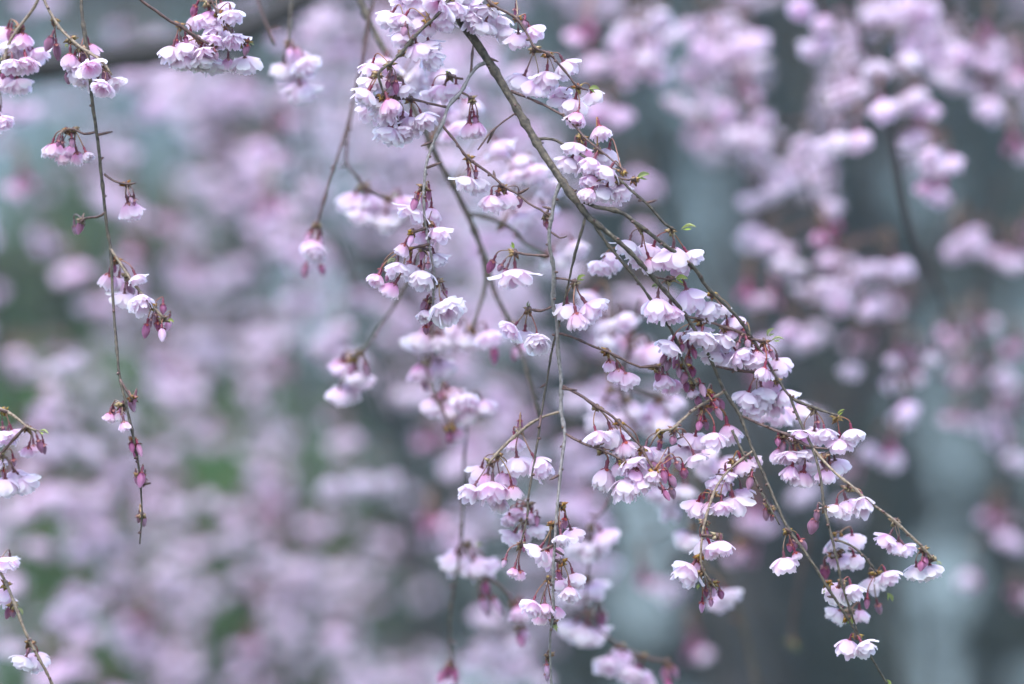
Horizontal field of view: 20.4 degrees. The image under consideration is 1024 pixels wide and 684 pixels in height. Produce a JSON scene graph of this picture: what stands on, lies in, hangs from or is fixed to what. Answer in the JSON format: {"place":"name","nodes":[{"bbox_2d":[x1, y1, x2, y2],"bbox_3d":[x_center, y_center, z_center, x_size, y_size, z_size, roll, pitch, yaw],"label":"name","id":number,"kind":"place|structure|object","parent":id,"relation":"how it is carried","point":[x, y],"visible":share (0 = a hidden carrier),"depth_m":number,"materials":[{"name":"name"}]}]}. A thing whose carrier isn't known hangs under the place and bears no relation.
{"place":"outdoors","nodes":[
{"label":"outdoors","id":0,"kind":"place"},
{"bbox_2d":[0,628,7,683],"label":"cherry branch","id":1,"kind":"object","parent":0,"point":[3,636],"visible":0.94,"depth_m":3.93,"materials":[{"name":"pink plant"}]},
{"bbox_2d":[0,516,11,640],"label":"cherry branch","id":2,"kind":"object","parent":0,"point":[5,542],"visible":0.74,"depth_m":3.50,"materials":[{"name":"pink plant"}]},
{"bbox_2d":[0,641,18,675],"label":"evergreen tree","id":3,"kind":"object","parent":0,"point":[5,674],"visible":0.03,"depth_m":15.05,"materials":[{"name":"green plant"}]},
{"bbox_2d":[0,407,47,498],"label":"cherry branch","id":4,"kind":"object","parent":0,"point":[14,481],"visible":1,"depth_m":1.76,"materials":[{"name":"pink plant"}]},
{"bbox_2d":[0,533,48,683],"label":"cherry branch","id":5,"kind":"object","parent":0,"point":[34,621],"visible":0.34,"depth_m":4.16,"materials":[{"name":"pink plant"}]},
{"bbox_2d":[0,0,52,133],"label":"cherry branch","id":6,"kind":"object","parent":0,"point":[21,56],"visible":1,"depth_m":1.77,"materials":[{"name":"pink plant"}]},
{"bbox_2d":[0,549,53,683],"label":"cherry branch","id":7,"kind":"object","parent":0,"point":[36,662],"visible":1,"depth_m":1.75,"materials":[{"name":"pink plant"}]},
{"bbox_2d":[0,91,104,683],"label":"cherry branch","id":8,"kind":"object","parent":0,"point":[78,614],"visible":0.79,"depth_m":2.50,"materials":[{"name":"pink plant"}]},
{"bbox_2d":[0,330,118,683],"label":"cherry branch","id":9,"kind":"object","parent":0,"point":[68,501],"visible":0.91,"depth_m":2.69,"materials":[{"name":"pink plant"}]},
{"bbox_2d":[0,0,124,661],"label":"cherry branch","id":10,"kind":"object","parent":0,"point":[11,505],"visible":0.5,"depth_m":2.88,"materials":[{"name":"pink plant"}]},
{"bbox_2d":[7,129,179,683],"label":"cherry branch","id":11,"kind":"object","parent":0,"point":[132,636],"visible":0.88,"depth_m":2.72,"materials":[{"name":"pink plant"}]},
{"bbox_2d":[0,171,202,683],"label":"cherry branch","id":12,"kind":"object","parent":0,"point":[83,397],"visible":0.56,"depth_m":3.88,"materials":[{"name":"pink plant"}]},
{"bbox_2d":[41,0,173,543],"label":"cherry branch","id":13,"kind":"object","parent":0,"point":[140,304],"visible":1,"depth_m":1.75,"materials":[{"name":"pink plant"}]},
{"bbox_2d":[43,0,127,98],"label":"cherry branch","id":14,"kind":"object","parent":13,"relation":"attached to","point":[78,73],"visible":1,"depth_m":1.75,"materials":[{"name":"pink plant"}]},
{"bbox_2d":[0,116,230,591],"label":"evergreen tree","id":15,"kind":"object","parent":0,"point":[69,197],"visible":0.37,"depth_m":12.83,"materials":[{"name":"green plant"}]},
{"bbox_2d":[80,0,216,683],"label":"cherry branch","id":16,"kind":"object","parent":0,"point":[175,390],"visible":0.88,"depth_m":2.76,"materials":[{"name":"pink plant"}]},
{"bbox_2d":[58,0,250,683],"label":"cherry branch","id":17,"kind":"object","parent":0,"point":[90,142],"visible":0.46,"depth_m":3.71,"materials":[{"name":"pink plant"}]},
{"bbox_2d":[0,299,320,683],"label":"cherry blossoms","id":18,"kind":"object","parent":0,"point":[199,465],"visible":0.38,"depth_m":11.69,"materials":[{"name":"pink plant"}]},
{"bbox_2d":[64,0,305,683],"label":"cherry branch","id":19,"kind":"object","parent":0,"point":[231,511],"visible":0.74,"depth_m":3.02,"materials":[{"name":"pink plant"}]},
{"bbox_2d":[101,0,274,683],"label":"cherry branch","id":20,"kind":"object","parent":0,"point":[200,596],"visible":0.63,"depth_m":3.58,"materials":[{"name":"pink plant"}]},
{"bbox_2d":[44,0,335,683],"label":"cherry branch","id":21,"kind":"object","parent":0,"point":[54,104],"visible":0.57,"depth_m":3.73,"materials":[{"name":"pink plant"}]},
{"bbox_2d":[139,0,262,76],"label":"cherry branch","id":22,"kind":"object","parent":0,"point":[193,52],"visible":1,"depth_m":1.75,"materials":[{"name":"pink plant"}]},
{"bbox_2d":[129,0,396,683],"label":"cherry branch","id":23,"kind":"object","parent":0,"point":[186,231],"visible":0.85,"depth_m":3.03,"materials":[{"name":"pink plant"}]},
{"bbox_2d":[163,0,364,473],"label":"cherry blossoms","id":24,"kind":"object","parent":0,"point":[229,227],"visible":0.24,"depth_m":18.16,"materials":[{"name":"pink plant"}]},
{"bbox_2d":[171,5,361,683],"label":"cherry branch","id":25,"kind":"object","parent":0,"point":[290,435],"visible":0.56,"depth_m":3.76,"materials":[{"name":"pink plant"}]},
{"bbox_2d":[173,0,377,683],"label":"cherry branch","id":26,"kind":"object","parent":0,"point":[233,270],"visible":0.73,"depth_m":3.10,"materials":[{"name":"pink plant"}]},
{"bbox_2d":[140,360,413,683],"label":"cherry blossoms","id":27,"kind":"object","parent":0,"point":[275,663],"visible":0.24,"depth_m":12.78,"materials":[{"name":"pink plant"}]},
{"bbox_2d":[201,28,382,683],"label":"cherry branch","id":28,"kind":"object","parent":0,"point":[334,639],"visible":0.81,"depth_m":2.83,"materials":[{"name":"pink plant"}]},
{"bbox_2d":[176,0,447,683],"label":"cherry branch","id":29,"kind":"object","parent":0,"point":[189,124],"visible":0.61,"depth_m":3.36,"materials":[{"name":"pink plant"}]},
{"bbox_2d":[299,20,368,278],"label":"cherry branch","id":30,"kind":"object","parent":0,"point":[311,250],"visible":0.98,"depth_m":1.86,"materials":[{"name":"pink plant"}]},
{"bbox_2d":[272,25,424,683],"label":"cherry branch","id":31,"kind":"object","parent":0,"point":[366,578],"visible":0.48,"depth_m":3.54,"materials":[{"name":"pink plant"}]},
{"bbox_2d":[288,0,435,676],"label":"cherry branch","id":32,"kind":"object","parent":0,"point":[370,234],"visible":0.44,"depth_m":3.86,"materials":[{"name":"pink plant"}]},
{"bbox_2d":[251,0,490,683],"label":"cherry branch","id":33,"kind":"object","parent":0,"point":[324,349],"visible":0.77,"depth_m":2.52,"materials":[{"name":"pink plant"}]},
{"bbox_2d":[161,0,448,661],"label":"cherry branch","id":34,"kind":"object","parent":33,"relation":"on","point":[355,484],"visible":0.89,"depth_m":2.54,"materials":[{"name":"pink plant"}]},
{"bbox_2d":[324,226,422,406],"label":"cherry branch","id":35,"kind":"object","parent":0,"point":[357,380],"visible":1,"depth_m":1.89,"materials":[{"name":"pink plant"}]},
{"bbox_2d":[335,0,420,234],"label":"cherry branch","id":36,"kind":"object","parent":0,"point":[366,208],"visible":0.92,"depth_m":1.90,"materials":[{"name":"pink plant"}]},
{"bbox_2d":[278,106,528,683],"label":"cherry blossoms","id":37,"kind":"object","parent":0,"point":[406,614],"visible":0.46,"depth_m":16.83,"materials":[{"name":"pink plant"}]},
{"bbox_2d":[365,38,469,668],"bbox_3d":[-0.134,-0.024,4.181,0.191,1.160,0.150,7,-11,-43],"label":"cherry branch","id":38,"kind":"object","parent":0,"point":[435,538],"visible":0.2,"depth_m":4.20,"materials":[{"name":"pink plant"}]},
{"bbox_2d":[305,0,540,461],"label":"cherry branch","id":39,"kind":"object","parent":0,"point":[392,155],"visible":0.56,"depth_m":2.61,"materials":[{"name":"pink plant"}]},
{"bbox_2d":[364,0,509,683],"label":"cherry branch","id":40,"kind":"object","parent":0,"point":[388,183],"visible":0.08,"depth_m":3.90,"materials":[{"name":"pink plant"}]},
{"bbox_2d":[399,243,498,444],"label":"cherry branch","id":41,"kind":"object","parent":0,"point":[459,408],"visible":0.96,"depth_m":1.88,"materials":[{"name":"pink plant"}]},
{"bbox_2d":[412,35,519,683],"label":"cherry branch","id":42,"kind":"object","parent":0,"point":[454,246],"visible":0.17,"depth_m":3.60,"materials":[{"name":"pink plant"}]},
{"bbox_2d":[357,0,589,417],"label":"cherry branch","id":43,"kind":"object","parent":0,"point":[524,169],"visible":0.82,"depth_m":1.88,"materials":[{"name":"pink plant"}]},
{"bbox_2d":[257,0,323,105],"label":"cherry branch","id":44,"kind":"object","parent":43,"relation":"attached to","point":[297,70],"visible":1,"depth_m":1.87,"materials":[{"name":"pink plant"}]},
{"bbox_2d":[363,0,583,683],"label":"cherry branch","id":45,"kind":"object","parent":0,"point":[416,180],"visible":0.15,"depth_m":3.93,"materials":[{"name":"pink plant"}]},
{"bbox_2d":[437,426,530,683],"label":"cherry branch","id":46,"kind":"object","parent":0,"point":[453,564],"visible":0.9,"depth_m":1.90,"materials":[{"name":"pink plant"}]},
{"bbox_2d":[369,0,602,683],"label":"cherry branch","id":47,"kind":"object","parent":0,"point":[417,151],"visible":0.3,"depth_m":3.11,"materials":[{"name":"pink plant"}]},
{"bbox_2d":[442,30,559,665],"bbox_3d":[-0.007,-0.052,4.137,0.138,1.204,0.291,-7,-10,40],"label":"cherry branch","id":48,"kind":"object","parent":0,"point":[530,587],"visible":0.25,"depth_m":4.16,"materials":[{"name":"pink plant"}]},
{"bbox_2d":[0,0,1023,683],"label":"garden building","id":49,"kind":"structure","parent":0,"point":[946,590],"depth_m":25.46,"materials":[{"name":"grey paint"}]},
{"bbox_2d":[468,0,570,683],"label":"cherry branch","id":50,"kind":"object","parent":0,"point":[495,317],"visible":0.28,"depth_m":3.06,"materials":[{"name":"pink plant"}]},
{"bbox_2d":[430,0,612,683],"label":"cherry branch","id":51,"kind":"object","parent":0,"point":[505,428],"visible":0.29,"depth_m":2.76,"materials":[{"name":"pink plant"}]},
{"bbox_2d":[427,11,675,459],"bbox_3d":[0.024,-0.130,2.468,0.217,0.458,0.150,7,-11,-42],"label":"cherry branch","id":52,"kind":"object","parent":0,"point":[458,58],"visible":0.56,"depth_m":2.45,"materials":[{"name":"pink plant"}]},
{"bbox_2d":[0,0,324,82],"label":"cherry limb","id":53,"kind":"object","parent":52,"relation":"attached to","point":[138,55],"visible":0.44,"depth_m":2.39,"materials":[{"name":"brown plant"}]},
{"bbox_2d":[419,431,611,683],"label":"cherry branch","id":54,"kind":"object","parent":52,"relation":"hanging from","point":[490,655],"visible":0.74,"depth_m":2.48,"materials":[{"name":"pink plant"}]},
{"bbox_2d":[499,0,640,664],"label":"cherry branch","id":55,"kind":"object","parent":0,"point":[573,232],"visible":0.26,"depth_m":3.57,"materials":[{"name":"pink plant"}]},
{"bbox_2d":[445,0,723,633],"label":"evergreen tree","id":56,"kind":"object","parent":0,"point":[678,146],"visible":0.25,"depth_m":15.01,"materials":[{"name":"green plant"}]},
{"bbox_2d":[492,172,690,683],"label":"cherry blossoms","id":57,"kind":"object","parent":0,"point":[571,353],"visible":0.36,"depth_m":12.97,"materials":[{"name":"pink plant"}]},
{"bbox_2d":[556,495,678,683],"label":"cherry branch","id":58,"kind":"object","parent":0,"point":[620,662],"visible":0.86,"depth_m":1.92,"materials":[{"name":"pink plant"}]},
{"bbox_2d":[563,0,683,131],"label":"cherry branch","id":59,"kind":"object","parent":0,"point":[646,59],"visible":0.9,"depth_m":2.27,"materials":[{"name":"pink plant"}]},
{"bbox_2d":[576,280,686,442],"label":"cherry branch","id":60,"kind":"object","parent":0,"point":[647,420],"visible":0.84,"depth_m":1.93,"materials":[{"name":"pink plant"}]},
{"bbox_2d":[354,18,944,683],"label":"cherry branch","id":61,"kind":"object","parent":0,"point":[638,466],"visible":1,"depth_m":1.74,"materials":[{"name":"pink plant"}]},
{"bbox_2d":[350,0,483,118],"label":"cherry branch","id":62,"kind":"object","parent":61,"relation":"attached to","point":[445,14],"visible":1,"depth_m":1.73,"materials":[{"name":"pink plant"}]},
{"bbox_2d":[461,0,604,128],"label":"cherry branch","id":63,"kind":"object","parent":61,"relation":"on","point":[493,22],"visible":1,"depth_m":1.75,"materials":[{"name":"pink plant"}]},
{"bbox_2d":[596,0,715,683],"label":"cherry branch","id":64,"kind":"object","parent":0,"point":[607,10],"visible":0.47,"depth_m":3.26,"materials":[{"name":"brown plant"}]},
{"bbox_2d":[560,0,787,683],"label":"cherry branch","id":65,"kind":"object","parent":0,"point":[577,10],"visible":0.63,"depth_m":3.46,"materials":[{"name":"brown plant"}]},
{"bbox_2d":[560,0,791,683],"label":"cherry branch","id":66,"kind":"object","parent":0,"point":[643,187],"visible":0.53,"depth_m":2.79,"materials":[{"name":"brown plant"}]},
{"bbox_2d":[645,356,715,683],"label":"cherry blossoms","id":67,"kind":"object","parent":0,"point":[671,642],"visible":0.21,"depth_m":15.81,"materials":[{"name":"pink plant"}]},
{"bbox_2d":[642,409,742,613],"bbox_3d":[0.127,0.114,1.947,0.063,0.143,0.058,-7,-11,42],"label":"cherry branch","id":68,"kind":"object","parent":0,"point":[705,470],"visible":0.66,"depth_m":1.94,"materials":[{"name":"pink plant"}]},
{"bbox_2d":[698,0,752,683],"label":"cherry branch","id":69,"kind":"object","parent":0,"point":[736,2],"visible":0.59,"depth_m":3.28,"materials":[{"name":"brown plant"}]},
{"bbox_2d":[628,0,844,683],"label":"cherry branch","id":70,"kind":"object","parent":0,"point":[640,15],"visible":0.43,"depth_m":2.56,"materials":[{"name":"brown plant"}]},
{"bbox_2d":[590,463,818,662],"bbox_3d":[0.164,0.194,2.487,0.201,0.175,0.087,-5,-9,32],"label":"cherry branch","id":71,"kind":"object","parent":70,"relation":"on","point":[668,590],"visible":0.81,"depth_m":2.48,"materials":[{"name":"pink plant"}]},
{"bbox_2d":[662,0,829,255],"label":"cherry branch","id":72,"kind":"object","parent":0,"point":[730,60],"visible":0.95,"depth_m":2.34,"materials":[{"name":"pink plant"}]},
{"bbox_2d":[688,469,809,683],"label":"cherry branch","id":73,"kind":"object","parent":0,"point":[741,553],"visible":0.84,"depth_m":2.15,"materials":[{"name":"brown plant"}]},
{"bbox_2d":[676,0,863,683],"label":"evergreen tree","id":74,"kind":"object","parent":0,"point":[774,594],"visible":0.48,"depth_m":13.98,"materials":[{"name":"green plant"}]},
{"bbox_2d":[703,0,856,606],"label":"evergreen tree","id":75,"kind":"object","parent":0,"point":[780,66],"visible":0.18,"depth_m":17.14,"materials":[{"name":"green plant"}]},
{"bbox_2d":[688,0,907,683],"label":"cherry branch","id":76,"kind":"object","parent":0,"point":[708,147],"visible":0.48,"depth_m":3.03,"materials":[{"name":"brown plant"}]},
{"bbox_2d":[759,0,896,683],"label":"cherry branch","id":77,"kind":"object","parent":76,"relation":"on","point":[820,188],"visible":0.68,"depth_m":3.02,"materials":[{"name":"brown plant"}]},
{"bbox_2d":[697,0,919,683],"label":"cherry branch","id":78,"kind":"object","parent":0,"point":[716,85],"visible":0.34,"depth_m":3.63,"materials":[{"name":"brown plant"}]},
{"bbox_2d":[786,2,887,681],"bbox_3d":[0.400,-0.015,3.361,0.075,0.923,0.202,-8,-11,43],"label":"cherry branch","id":79,"kind":"object","parent":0,"point":[829,60],"visible":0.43,"depth_m":3.38,"materials":[{"name":"plant"}]},
{"bbox_2d":[736,159,939,471],"bbox_3d":[0.263,-0.022,2.285,0.150,0.244,0.135,1,-8,-7],"label":"cherry branch","id":80,"kind":"object","parent":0,"point":[837,295],"visible":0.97,"depth_m":2.26,"materials":[{"name":"pink plant"}]},
{"bbox_2d":[786,269,905,683],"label":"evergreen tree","id":81,"kind":"object","parent":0,"point":[866,671],"visible":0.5,"depth_m":13.96,"materials":[{"name":"green plant"}]},
{"bbox_2d":[747,198,963,522],"bbox_3d":[0.324,0.012,2.718,0.152,0.308,0.174,-7,-11,43],"label":"cherry branch","id":82,"kind":"object","parent":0,"point":[911,304],"visible":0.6,"depth_m":2.75,"materials":[{"name":"plant"}]},
{"bbox_2d":[787,0,963,329],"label":"cherry branch","id":83,"kind":"object","parent":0,"point":[934,162],"visible":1,"depth_m":2.18,"materials":[{"name":"pink plant"}]},
{"bbox_2d":[820,0,933,683],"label":"cherry branch","id":84,"kind":"object","parent":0,"point":[851,37],"visible":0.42,"depth_m":2.66,"materials":[{"name":"plant"}]},
{"bbox_2d":[790,0,976,683],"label":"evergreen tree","id":85,"kind":"object","parent":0,"point":[902,490],"visible":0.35,"depth_m":15.03,"materials":[{"name":"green plant"}]},
{"bbox_2d":[798,0,1023,683],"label":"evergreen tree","id":86,"kind":"object","parent":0,"point":[991,162],"visible":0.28,"depth_m":17.15,"materials":[{"name":"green plant"}]},
{"bbox_2d":[815,4,1023,472],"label":"cherry branch","id":87,"kind":"object","parent":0,"point":[822,125],"visible":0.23,"depth_m":3.63,"materials":[{"name":"plant"}]},
{"bbox_2d":[858,0,1023,164],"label":"cherry branch","id":88,"kind":"object","parent":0,"point":[949,62],"visible":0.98,"depth_m":2.31,"materials":[{"name":"pink plant"}]},
{"bbox_2d":[890,0,1023,537],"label":"cherry branch","id":89,"kind":"object","parent":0,"point":[921,71],"visible":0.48,"depth_m":4.06,"materials":[{"name":"plant"}]},
{"bbox_2d":[917,0,1023,438],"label":"cherry branch","id":90,"kind":"object","parent":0,"point":[942,15],"visible":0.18,"depth_m":3.89,"materials":[{"name":"plant"}]},
{"bbox_2d":[926,213,1023,683],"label":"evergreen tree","id":91,"kind":"object","parent":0,"point":[980,640],"visible":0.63,"depth_m":14.90,"materials":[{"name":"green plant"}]},
{"bbox_2d":[932,180,1023,609],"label":"cherry branch","id":92,"kind":"object","parent":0,"point":[998,434],"visible":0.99,"depth_m":2.55,"materials":[{"name":"plant"}]},
{"bbox_2d":[942,206,1023,273],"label":"cherry branch","id":93,"kind":"object","parent":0,"point":[955,249],"visible":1,"depth_m":2.42,"materials":[{"name":"pink plant"}]},
{"bbox_2d":[944,0,1023,419],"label":"cherry branch","id":94,"kind":"object","parent":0,"point":[963,130],"visible":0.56,"depth_m":3.87,"materials":[{"name":"plant"}]},
{"bbox_2d":[980,0,1023,114],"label":"cherry branch","id":95,"kind":"object","parent":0,"point":[1006,55],"visible":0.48,"depth_m":3.66,"materials":[{"name":"plant"}]},
{"bbox_2d":[987,2,1023,167],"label":"cherry branch","id":96,"kind":"object","parent":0,"point":[1001,49],"visible":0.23,"depth_m":3.74,"materials":[{"name":"plant"}]},
{"bbox_2d":[998,0,1022,683],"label":"cherry branch","id":97,"kind":"object","parent":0,"point":[1020,104],"visible":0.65,"depth_m":3.48,"materials":[{"name":"plant"}]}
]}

